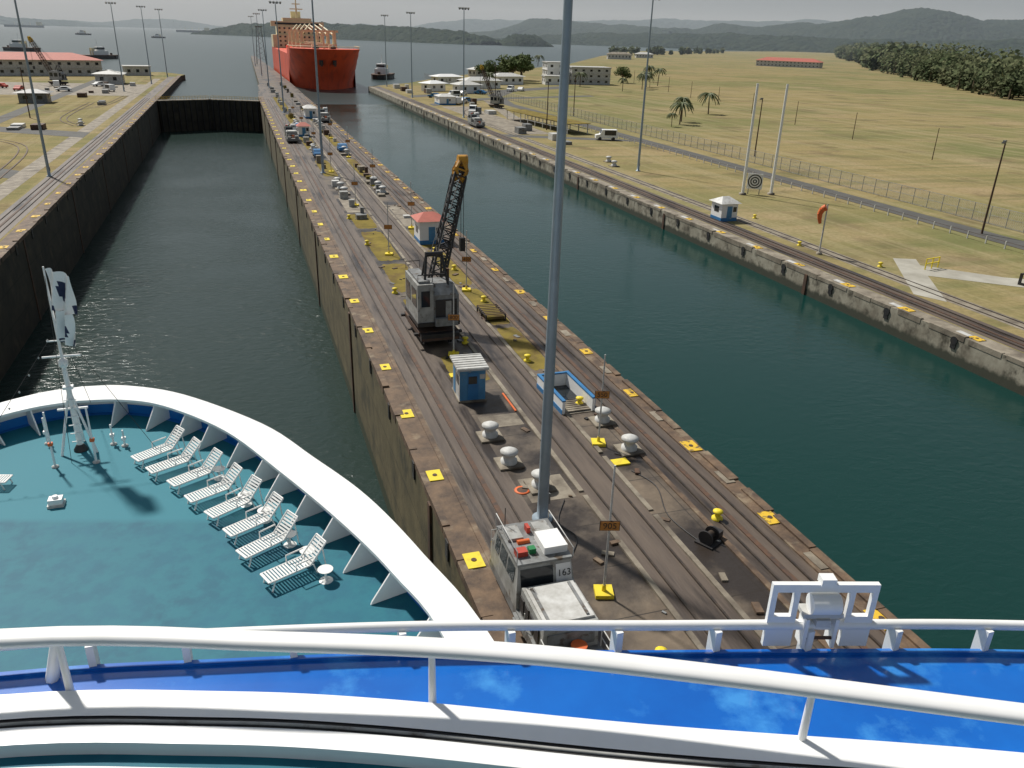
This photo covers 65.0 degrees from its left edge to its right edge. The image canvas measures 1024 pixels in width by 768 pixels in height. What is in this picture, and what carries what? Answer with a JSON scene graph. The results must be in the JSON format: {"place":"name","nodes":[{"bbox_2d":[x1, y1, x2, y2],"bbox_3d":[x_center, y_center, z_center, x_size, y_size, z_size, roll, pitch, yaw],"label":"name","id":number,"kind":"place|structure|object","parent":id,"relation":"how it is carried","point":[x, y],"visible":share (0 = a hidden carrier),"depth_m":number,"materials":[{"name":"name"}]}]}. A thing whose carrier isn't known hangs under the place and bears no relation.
{"place":"outdoors","nodes":[
{"label":"outdoors","id":0,"kind":"place"},
{"bbox_2d":[0,52,102,75],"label":"red roof building","id":1,"kind":"structure","parent":0,"point":[72,64],"depth_m":378.59,"materials":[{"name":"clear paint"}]},
{"bbox_2d":[121,65,150,75],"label":"building","id":2,"kind":"structure","parent":0,"point":[135,70],"depth_m":400.22,"materials":[{"name":"white paint"}]},
{"bbox_2d":[0,130,389,516],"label":"lock chamber water","id":3,"kind":"structure","parent":0,"point":[189,275],"depth_m":104.34,"materials":[{"name":"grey liquid"}]},
{"bbox_2d":[0,385,1023,767],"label":"cruise ship","id":4,"kind":"object","parent":3,"relation":"on","point":[148,619],"visible":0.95,"depth_m":11.30,"materials":[{"name":"white paint"}]},
{"bbox_2d":[0,474,12,489],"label":"deck lounger","id":5,"kind":"object","parent":4,"relation":"on","point":[5,478],"visible":1,"depth_m":32.83,"materials":[{"name":"white plastic"}]},
{"bbox_2d":[42,412,58,468],"bbox_3d":[-19.542,2.371,33.931,0.300,2.600,0.285,-6,25,-17],"label":"deck stanchion","id":6,"kind":"object","parent":4,"relation":"on","point":[50,445],"visible":1,"depth_m":33.95,"materials":[{"name":"white paint"}]},
{"bbox_2d":[47,494,65,508],"bbox_3d":[-17.988,4.586,31.669,0.600,0.420,0.500,-6,25,-17],"label":"deck hatch","id":7,"kind":"object","parent":4,"relation":"on","point":[56,501],"visible":1,"depth_m":31.53,"materials":[{"name":"white paint"}]},
{"bbox_2d":[0,266,156,462],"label":"bow mast","id":8,"kind":"object","parent":4,"relation":"on","point":[68,387],"visible":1,"depth_m":34.77,"materials":[{"name":"metal"}]},
{"bbox_2d":[45,268,76,314],"bbox_3d":[-18.558,-3.749,33.085,0.940,2.084,0.253,-1,24,-7],"label":"signal flag","id":9,"kind":"object","parent":8,"relation":"attached to","point":[63,296],"visible":1,"depth_m":33.06,"materials":[{"name":"fabric"}]},
{"bbox_2d":[55,310,75,346],"bbox_3d":[-18.648,-2.307,33.602,0.788,1.749,0.239,6,24,9],"label":"signal flag","id":10,"kind":"object","parent":8,"relation":"attached to","point":[65,327],"visible":1,"depth_m":33.57,"materials":[{"name":"fabric"}]},
{"bbox_2d":[85,408,99,463],"bbox_3d":[-18.020,2.214,34.399,0.300,2.600,0.285,-6,25,-17],"label":"deck stanchion","id":11,"kind":"object","parent":4,"relation":"on","point":[92,440],"visible":1,"depth_m":34.42,"materials":[{"name":"white paint"}]},
{"bbox_2d":[131,425,186,468],"bbox_3d":[-15.475,2.758,35.194,0.781,1.132,2.266,20,29,36],"label":"deck lounger","id":12,"kind":"object","parent":4,"relation":"on","point":[165,445],"visible":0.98,"depth_m":35.33,"materials":[{"name":"white plastic"}]},
{"bbox_2d":[145,436,202,480],"bbox_3d":[-14.410,3.191,34.267,2.266,1.132,0.781,-20,32,-41],"label":"deck lounger","id":13,"kind":"object","parent":4,"relation":"on","point":[169,461],"visible":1,"depth_m":34.40,"materials":[{"name":"white plastic"}]},
{"bbox_2d":[166,447,224,493],"bbox_3d":[-13.155,3.605,33.400,0.781,1.132,2.266,21,30,37],"label":"deck lounger","id":14,"kind":"object","parent":4,"relation":"on","point":[195,471],"visible":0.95,"depth_m":33.52,"materials":[{"name":"white plastic"}]},
{"bbox_2d":[184,462,242,510],"bbox_3d":[-11.980,4.111,32.314,2.266,1.132,0.781,-20,31,-40],"label":"deck lounger","id":15,"kind":"object","parent":4,"relation":"on","point":[206,495],"visible":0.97,"depth_m":32.42,"materials":[{"name":"white plastic"}]},
{"bbox_2d":[212,465,225,480],"bbox_3d":[-12.338,3.774,33.878,0.540,0.470,0.532,-6,25,-17],"label":"side table","id":16,"kind":"object","parent":4,"relation":"on","point":[218,469],"visible":0.94,"depth_m":33.82,"materials":[{"name":"white plastic"}]},
{"bbox_2d":[204,474,263,525],"bbox_3d":[-10.868,4.540,31.403,0.781,1.132,2.266,20,29,36],"label":"deck lounger","id":17,"kind":"object","parent":4,"relation":"on","point":[235,501],"visible":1,"depth_m":31.50,"materials":[{"name":"white plastic"}]},
{"bbox_2d":[222,491,284,544],"bbox_3d":[-9.741,5.050,30.303,0.781,1.132,2.266,22,31,39],"label":"deck lounger","id":18,"kind":"object","parent":4,"relation":"on","point":[254,518],"visible":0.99,"depth_m":30.41,"materials":[{"name":"white plastic"}]},
{"bbox_2d":[235,510,299,566],"bbox_3d":[-8.853,5.586,29.129,0.781,1.132,2.266,21,30,37],"label":"deck lounger","id":19,"kind":"object","parent":4,"relation":"on","point":[280,537],"visible":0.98,"depth_m":29.23,"materials":[{"name":"white plastic"}]},
{"bbox_2d":[282,530,296,547],"bbox_3d":[-8.210,5.730,29.651,0.540,0.470,0.532,-6,25,-17],"label":"side table","id":20,"kind":"object","parent":4,"relation":"on","point":[292,534],"visible":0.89,"depth_m":29.64,"materials":[{"name":"white plastic"}]},
{"bbox_2d":[260,533,326,591],"bbox_3d":[-7.554,6.183,27.841,2.266,1.132,0.781,-18,30,-38],"label":"deck lounger","id":21,"kind":"object","parent":4,"relation":"on","point":[303,556],"visible":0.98,"depth_m":27.94,"materials":[{"name":"white plastic"}]},
{"bbox_2d":[317,564,332,583],"bbox_3d":[-6.443,6.593,27.783,0.540,0.470,0.532,-6,25,-17],"label":"side table","id":22,"kind":"object","parent":4,"relation":"on","point":[325,569],"visible":1,"depth_m":27.76,"materials":[{"name":"white plastic"}]},
{"bbox_2d":[761,573,880,647],"bbox_3d":[4.542,3.360,11.780,1.575,1.228,0.346,1,23,-2],"label":"searchlight bracket","id":23,"kind":"object","parent":4,"relation":"attached to","point":[822,607],"visible":0.99,"depth_m":11.72,"materials":[{"name":"metal"}]},
{"bbox_2d":[0,94,486,177],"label":"return tracks","id":24,"kind":"object","parent":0,"point":[70,124],"visible":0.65,"depth_m":168.36,"materials":[{"name":"metal"}]},
{"bbox_2d":[191,21,553,46],"bbox_3d":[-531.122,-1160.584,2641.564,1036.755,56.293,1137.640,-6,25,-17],"label":"island","id":25,"kind":"structure","parent":0,"point":[365,32],"depth_m":2509.55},
{"bbox_2d":[0,16,834,31],"bbox_3d":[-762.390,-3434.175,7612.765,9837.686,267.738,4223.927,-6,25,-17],"label":"distant hills","id":26,"kind":"structure","parent":0,"point":[475,25],"depth_m":7944.53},
{"bbox_2d":[419,80,445,90],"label":"building","id":27,"kind":"structure","parent":0,"point":[434,85],"depth_m":354.36,"materials":[{"name":"white paint"}]},
{"bbox_2d":[467,66,502,76],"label":"building","id":28,"kind":"structure","parent":0,"point":[472,72],"depth_m":488.73,"materials":[{"name":"white paint"}]},
{"bbox_2d":[490,73,525,84],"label":"building","id":29,"kind":"structure","parent":0,"point":[511,79],"depth_m":418.81,"materials":[{"name":"white paint"}]},
{"bbox_2d":[0,25,1023,649],"bbox_3d":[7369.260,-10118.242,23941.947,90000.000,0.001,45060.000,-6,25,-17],"label":"lake water","id":30,"kind":"structure","parent":0,"point":[856,449],"depth_m":71.20,"materials":[{"name":"teal liquid"}]},
{"bbox_2d":[2,34,40,51],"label":"tugboat","id":31,"kind":"object","parent":30,"relation":"on","point":[15,45],"visible":0.84,"depth_m":754.38,"materials":[{"name":"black metal"}]},
{"bbox_2d":[4,22,43,27],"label":"freight ship","id":32,"kind":"object","parent":30,"relation":"on","point":[39,25],"visible":0.99,"depth_m":3743.06,"materials":[{"name":"black metal"}]},
{"bbox_2d":[80,43,117,58],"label":"tugboat","id":33,"kind":"object","parent":30,"relation":"on","point":[99,53],"visible":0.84,"depth_m":638.69,"materials":[{"name":"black metal"}]},
{"bbox_2d":[270,0,359,89],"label":"cargo ship","id":34,"kind":"object","parent":30,"relation":"on","point":[336,67],"visible":0.96,"depth_m":388.46,"materials":[{"name":"red paint"}]},
{"bbox_2d":[371,54,394,79],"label":"tugboat","id":35,"kind":"object","parent":30,"relation":"on","point":[379,73],"visible":0.91,"depth_m":479.17,"materials":[{"name":"white metal"}]},
{"bbox_2d":[251,56,824,649],"bbox_3d":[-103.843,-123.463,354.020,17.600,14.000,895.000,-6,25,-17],"label":"lock center wall","id":36,"kind":"structure","parent":30,"relation":"in","point":[407,500],"depth_m":49.11,"materials":[{"name":"concrete"}]},
{"bbox_2d":[155,95,261,131],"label":"miter gate","id":37,"kind":"structure","parent":36,"relation":"attached to","point":[186,114],"depth_m":282.23,"materials":[{"name":"metal"}]},
{"bbox_2d":[269,1,285,112],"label":"street lamp","id":38,"kind":"object","parent":36,"relation":"on","point":[270,2],"visible":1,"depth_m":237.58,"materials":[{"name":"metal"}]},
{"bbox_2d":[296,122,309,136],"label":"control kiosk","id":39,"kind":"object","parent":36,"relation":"on","point":[303,128],"visible":0.91,"depth_m":190.10,"materials":[{"name":"white paint"}]},
{"bbox_2d":[384,202,392,255],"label":"lock marker sign","id":40,"kind":"object","parent":36,"relation":"on","point":[388,227],"visible":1,"depth_m":90.55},
{"bbox_2d":[273,97,575,502],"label":"grass patches","id":41,"kind":"object","parent":36,"relation":"on","point":[522,346],"depth_m":81.59,"materials":[{"name":"plant"}]},
{"bbox_2d":[311,0,325,172],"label":"street lamp","id":42,"kind":"object","parent":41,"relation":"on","point":[320,135],"visible":1,"depth_m":137.99,"materials":[{"name":"metal"}]},
{"bbox_2d":[448,282,458,356],"bbox_3d":[-4.522,-4.993,62.291,0.900,5.990,0.840,1,23,-2],"label":"lock marker sign","id":43,"kind":"object","parent":36,"relation":"on","point":[453,317],"visible":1,"depth_m":62.19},
{"bbox_2d":[462,231,470,291],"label":"lock marker sign","id":44,"kind":"object","parent":36,"relation":"on","point":[466,259],"visible":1,"depth_m":78.45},
{"bbox_2d":[450,353,488,402],"bbox_3d":[-2.997,-0.410,56.126,2.200,2.587,2.800,-5,24,-14],"label":"blue booth","id":45,"kind":"object","parent":36,"relation":"on","point":[469,374],"visible":1,"depth_m":55.25,"materials":[{"name":"metal"}]},
{"bbox_2d":[475,421,504,443],"bbox_3d":[-1.372,2.873,50.569,1.500,1.030,1.500,-6,25,-17],"label":"bollard","id":46,"kind":"object","parent":36,"relation":"on","point":[490,433],"visible":1,"depth_m":50.29,"materials":[{"name":"metal"}]},
{"bbox_2d":[493,446,524,470],"bbox_3d":[-0.172,4.253,47.467,1.500,1.030,1.500,-6,25,-17],"label":"bollard","id":47,"kind":"object","parent":36,"relation":"on","point":[509,459],"visible":1,"depth_m":47.19,"materials":[{"name":"metal"}]},
{"bbox_2d":[449,373,629,465],"bbox_3d":[-2.212,-0.095,58.568,4.941,0.088,29.385,-11,27,-28],"label":"yellow floor plate","id":48,"kind":"object","parent":36,"relation":"on","point":[620,461],"visible":0.36,"depth_m":48.14,"materials":[{"name":"paint"}]},
{"bbox_2d":[523,469,556,494],"bbox_3d":[1.605,5.324,45.120,1.500,1.030,1.500,-6,25,-17],"label":"bollard","id":49,"kind":"object","parent":36,"relation":"on","point":[532,485],"visible":0.4,"depth_m":44.91,"materials":[{"name":"metal"}]},
{"bbox_2d":[532,0,572,522],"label":"street lamp","id":50,"kind":"object","parent":36,"relation":"on","point":[544,495],"visible":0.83,"depth_m":36.86,"materials":[{"name":"metal"}]},
{"bbox_2d":[369,205,763,614],"bbox_3d":[-6.298,-7.993,76.452,8.610,0.138,95.653,-6,25,-17],"label":"maintenance clutter","id":51,"kind":"object","parent":36,"relation":"on","point":[757,608],"visible":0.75,"depth_m":42.40,"materials":[{"name":"metal"}]},
{"bbox_2d":[591,354,609,446],"bbox_3d":[5.488,0.995,49.168,0.900,5.990,0.840,1,23,-2],"label":"lock marker sign","id":52,"kind":"object","parent":36,"relation":"on","point":[598,440],"visible":1,"depth_m":49.26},
{"bbox_2d":[588,406,616,427],"bbox_3d":[5.986,2.033,53.024,1.500,1.030,1.500,-6,25,-17],"label":"bollard","id":53,"kind":"object","parent":36,"relation":"on","point":[607,420],"visible":0.93,"depth_m":52.76,"materials":[{"name":"metal"}]},
{"bbox_2d":[593,465,619,598],"bbox_3d":[4.282,6.521,35.446,0.900,6.690,0.840,1,23,-2],"label":"lock marker sign","id":54,"kind":"object","parent":36,"relation":"on","point":[604,590],"visible":1,"depth_m":35.78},
{"bbox_2d":[613,434,644,456],"bbox_3d":[7.245,3.616,49.457,1.500,1.030,1.500,-6,25,-17],"label":"bollard","id":55,"kind":"object","parent":36,"relation":"on","point":[629,446],"visible":1,"depth_m":49.18,"materials":[{"name":"metal"}]},
{"bbox_2d":[694,526,723,549],"bbox_3d":[10.100,7.616,40.740,1.000,0.798,1.400,22,31,39],"label":"cable winch","id":56,"kind":"object","parent":36,"relation":"on","point":[709,536],"visible":1,"depth_m":40.53,"materials":[{"name":"black metal"}]},
{"bbox_2d":[0,51,1023,395],"bbox_3d":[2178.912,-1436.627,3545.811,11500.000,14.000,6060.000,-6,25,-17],"label":"ground","id":57,"kind":"structure","parent":0,"point":[898,123],"depth_m":170.91,"materials":[{"name":"green plant"}]},
{"bbox_2d":[13,89,53,102],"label":"building","id":58,"kind":"structure","parent":57,"relation":"on","point":[42,96],"depth_m":249.64,"materials":[{"name":"grey paint"}]},
{"bbox_2d":[92,70,125,83],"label":"building","id":59,"kind":"structure","parent":57,"relation":"on","point":[111,77],"depth_m":336.84,"materials":[{"name":"white paint"}]},
{"bbox_2d":[6,82,571,219],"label":"equipment cabinets","id":60,"kind":"object","parent":57,"relation":"on","point":[524,128],"visible":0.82,"depth_m":194.65,"materials":[{"name":"metal"}]},
{"bbox_2d":[430,74,462,83],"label":"building","id":61,"kind":"structure","parent":57,"relation":"on","point":[443,77],"depth_m":409.89,"materials":[{"name":"white paint"}]},
{"bbox_2d":[458,7,469,117],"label":"street lamp","id":62,"kind":"object","parent":57,"relation":"on","point":[462,8],"visible":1,"depth_m":239.43,"materials":[{"name":"metal"}]},
{"bbox_2d":[456,77,502,88],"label":"building","id":63,"kind":"structure","parent":57,"relation":"on","point":[478,79],"depth_m":382.10,"materials":[{"name":"white paint"}]},
{"bbox_2d":[474,59,498,73],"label":"shade tree","id":64,"kind":"object","parent":57,"relation":"on","point":[488,67],"visible":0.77,"depth_m":445.22,"materials":[{"name":"green plant"}]},
{"bbox_2d":[0,98,1023,647],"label":"coping blocks","id":65,"kind":"structure","parent":57,"relation":"on","point":[470,582],"depth_m":70.93,"materials":[{"name":"concrete"}]},
{"bbox_2d":[495,52,533,72],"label":"shade tree","id":66,"kind":"object","parent":57,"relation":"on","point":[512,64],"visible":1,"depth_m":436.20,"materials":[{"name":"green plant"}]},
{"bbox_2d":[505,109,590,133],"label":"open shed","id":67,"kind":"structure","parent":57,"relation":"on","point":[539,115],"depth_m":228.17,"materials":[{"name":"metal"}]},
{"bbox_2d":[613,66,631,82],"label":"shade tree","id":68,"kind":"object","parent":57,"relation":"on","point":[624,72],"visible":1,"depth_m":465.04,"materials":[{"name":"green plant"}]},
{"bbox_2d":[636,0,653,170],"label":"street lamp","id":69,"kind":"object","parent":57,"relation":"on","point":[640,143],"visible":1,"depth_m":150.09,"materials":[{"name":"metal"}]},
{"bbox_2d":[670,102,693,123],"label":"palm tree","id":70,"kind":"object","parent":57,"relation":"on","point":[681,105],"visible":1,"depth_m":242.19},
{"bbox_2d":[697,92,720,113],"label":"palm tree","id":71,"kind":"object","parent":57,"relation":"on","point":[711,95],"visible":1,"depth_m":280.76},
{"bbox_2d":[424,73,1023,232],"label":"chain link fence","id":72,"kind":"object","parent":57,"relation":"on","point":[808,172],"visible":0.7,"depth_m":152.94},
{"bbox_2d":[739,83,758,194],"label":"white range pole","id":73,"kind":"object","parent":57,"relation":"on","point":[742,192],"visible":1,"depth_m":131.24,"materials":[{"name":"metal"}]},
{"bbox_2d":[746,173,763,194],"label":"target sign","id":74,"kind":"object","parent":57,"relation":"on","point":[754,181],"visible":1,"depth_m":134.20,"materials":[{"name":"white paint"}]},
{"bbox_2d":[767,84,788,194],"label":"white range pole","id":75,"kind":"object","parent":57,"relation":"on","point":[777,148],"visible":1,"depth_m":132.03,"materials":[{"name":"metal"}]},
{"bbox_2d":[575,124,1023,249],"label":"post fence","id":76,"kind":"object","parent":57,"relation":"on","point":[1005,244],"visible":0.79,"depth_m":130.11,"materials":[{"name":"metal"}]},
{"bbox_2d":[608,41,1023,99],"bbox_3d":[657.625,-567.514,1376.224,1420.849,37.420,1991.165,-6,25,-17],"label":"forest treeline","id":77,"kind":"object","parent":57,"relation":"on","point":[972,73],"visible":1,"depth_m":607.26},
{"bbox_2d":[816,204,828,254],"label":"windsock","id":78,"kind":"object","parent":57,"relation":"on","point":[822,209],"visible":1,"depth_m":96.02,"materials":[{"name":"fabric"}]},
{"bbox_2d":[0,76,1023,649],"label":"lock wall pavement","id":79,"kind":"structure","parent":0,"point":[640,530],"depth_m":56.66,"materials":[{"name":"concrete"}]},
{"bbox_2d":[14,0,51,176],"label":"street lamp","id":80,"kind":"object","parent":79,"relation":"on","point":[37,113],"visible":1,"depth_m":127.25,"materials":[{"name":"metal"}]},
{"bbox_2d":[302,105,317,118],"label":"control kiosk","id":81,"kind":"object","parent":79,"relation":"on","point":[310,112],"visible":0.99,"depth_m":229.50,"materials":[{"name":"white paint"}]},
{"bbox_2d":[410,211,443,244],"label":"red roof kiosk","id":82,"kind":"object","parent":79,"relation":"on","point":[426,224],"visible":0.77,"depth_m":96.25,"materials":[{"name":"blue paint"}]},
{"bbox_2d":[401,155,468,344],"bbox_3d":[-5.815,-11.129,66.149,6.389,13.975,8.753,-6,25,-18],"label":"rail crane","id":83,"kind":"object","parent":79,"relation":"on","point":[429,305],"visible":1,"depth_m":64.70,"materials":[{"name":"metal"}]},
{"bbox_2d":[476,304,505,321],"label":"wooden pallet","id":84,"kind":"object","parent":79,"relation":"on","point":[489,313],"visible":1,"depth_m":71.81,"materials":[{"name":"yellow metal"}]},
{"bbox_2d":[0,101,986,630],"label":"yellow edge markings","id":85,"kind":"object","parent":79,"relation":"on","point":[476,559],"visible":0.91,"depth_m":60.32,"materials":[{"name":"paint"}]},
{"bbox_2d":[0,98,1023,648],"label":"tow track rails","id":86,"kind":"object","parent":79,"relation":"on","point":[668,456],"visible":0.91,"depth_m":63.26,"materials":[{"name":"metal"}]},
{"bbox_2d":[284,122,298,141],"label":"towing locomotive","id":87,"kind":"object","parent":86,"relation":"on","point":[290,133],"visible":1,"depth_m":180.00,"materials":[{"name":"grey paint"}]},
{"bbox_2d":[317,106,330,121],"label":"towing locomotive","id":88,"kind":"object","parent":86,"relation":"on","point":[324,114],"visible":0.71,"depth_m":221.45,"materials":[{"name":"grey paint"}]},
{"bbox_2d":[467,111,484,126],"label":"towing locomotive","id":89,"kind":"object","parent":86,"relation":"on","point":[474,119],"visible":1,"depth_m":221.50,"materials":[{"name":"grey paint"}]},
{"bbox_2d":[490,508,609,649],"bbox_3d":[1.523,8.505,33.628,2.900,4.040,10.000,-6,25,-17],"label":"towing locomotive","id":90,"kind":"object","parent":86,"relation":"on","point":[531,566],"visible":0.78,"depth_m":33.74,"materials":[{"name":"grey paint"}]},
{"bbox_2d":[537,371,595,414],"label":"stairwell parapet","id":91,"kind":"structure","parent":79,"relation":"on","point":[567,385],"depth_m":56.23,"materials":[{"name":"white paint"}]},
{"bbox_2d":[711,508,722,521],"bbox_3d":[10.928,6.928,42.686,0.600,0.560,0.600,-6,25,-17],"label":"mooring bollard","id":92,"kind":"object","parent":79,"relation":"on","point":[717,516],"visible":1,"depth_m":42.57,"materials":[{"name":"metal"}]},
{"bbox_2d":[710,196,741,221],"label":"control kiosk","id":93,"kind":"object","parent":79,"relation":"on","point":[724,208],"visible":1,"depth_m":113.76,"materials":[{"name":"white paint"}]},
{"bbox_2d":[0,79,1023,301],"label":"service road","id":94,"kind":"structure","parent":0,"point":[913,270],"depth_m":171.11,"materials":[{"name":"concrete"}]},
{"bbox_2d":[27,36,67,84],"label":"rail crane","id":95,"kind":"object","parent":94,"relation":"on","point":[60,76],"visible":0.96,"depth_m":323.00,"materials":[{"name":"metal"}]},
{"bbox_2d":[105,2,124,90],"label":"street lamp","id":96,"kind":"object","parent":94,"relation":"on","point":[117,45],"visible":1,"depth_m":297.52,"materials":[{"name":"metal"}]},
{"bbox_2d":[434,94,455,104],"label":"control kiosk","id":97,"kind":"object","parent":94,"relation":"on","point":[445,99],"visible":1,"depth_m":287.49,"materials":[{"name":"white paint"}]},
{"bbox_2d":[450,81,481,92],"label":"building","id":98,"kind":"structure","parent":94,"relation":"on","point":[471,87],"depth_m":346.98,"materials":[{"name":"white paint"}]},
{"bbox_2d":[479,65,503,107],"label":"rail crane","id":99,"kind":"object","parent":94,"relation":"on","point":[496,100],"visible":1,"depth_m":280.65,"materials":[{"name":"metal"}]},
{"bbox_2d":[595,129,617,140],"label":"parked van","id":100,"kind":"object","parent":94,"relation":"on","point":[612,134],"visible":1,"depth_m":200.42,"materials":[{"name":"white paint"}]},
{"bbox_2d":[980,140,1006,233],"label":"utility pole","id":101,"kind":"object","parent":94,"relation":"on","point":[991,196],"visible":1,"depth_m":108.71,"materials":[{"name":"metal"}]},
{"bbox_2d":[0,0,1023,26],"label":"sky","id":102,"kind":"structure","parent":0,"point":[225,13],"materials":[{"name":"white"}]},
{"bbox_2d":[541,75,559,84],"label":"office building","id":103,"kind":"structure","parent":0,"point":[553,79],"depth_m":428.33,"materials":[{"name":"white paint"}]},
{"bbox_2d":[542,61,559,74],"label":"office building","id":104,"kind":"structure","parent":0,"point":[550,67],"depth_m":439.36,"materials":[{"name":"white paint"}]},
{"bbox_2d":[569,66,611,84],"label":"office building","id":105,"kind":"structure","parent":0,"point":[598,75],"depth_m":439.70,"materials":[{"name":"paint"}]},
{"bbox_2d":[606,52,631,59],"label":"building","id":106,"kind":"structure","parent":0,"point":[619,55],"depth_m":1018.52,"materials":[{"name":"concrete"}]},
{"bbox_2d":[468,7,1023,58],"bbox_3d":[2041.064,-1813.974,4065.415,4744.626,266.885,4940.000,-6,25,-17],"label":"forest hills","id":107,"kind":"structure","parent":0,"point":[929,26],"depth_m":3620.70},
{"bbox_2d":[756,57,822,67],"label":"red roof building","id":108,"kind":"structure","parent":0,"point":[791,62],"depth_m":902.15,"materials":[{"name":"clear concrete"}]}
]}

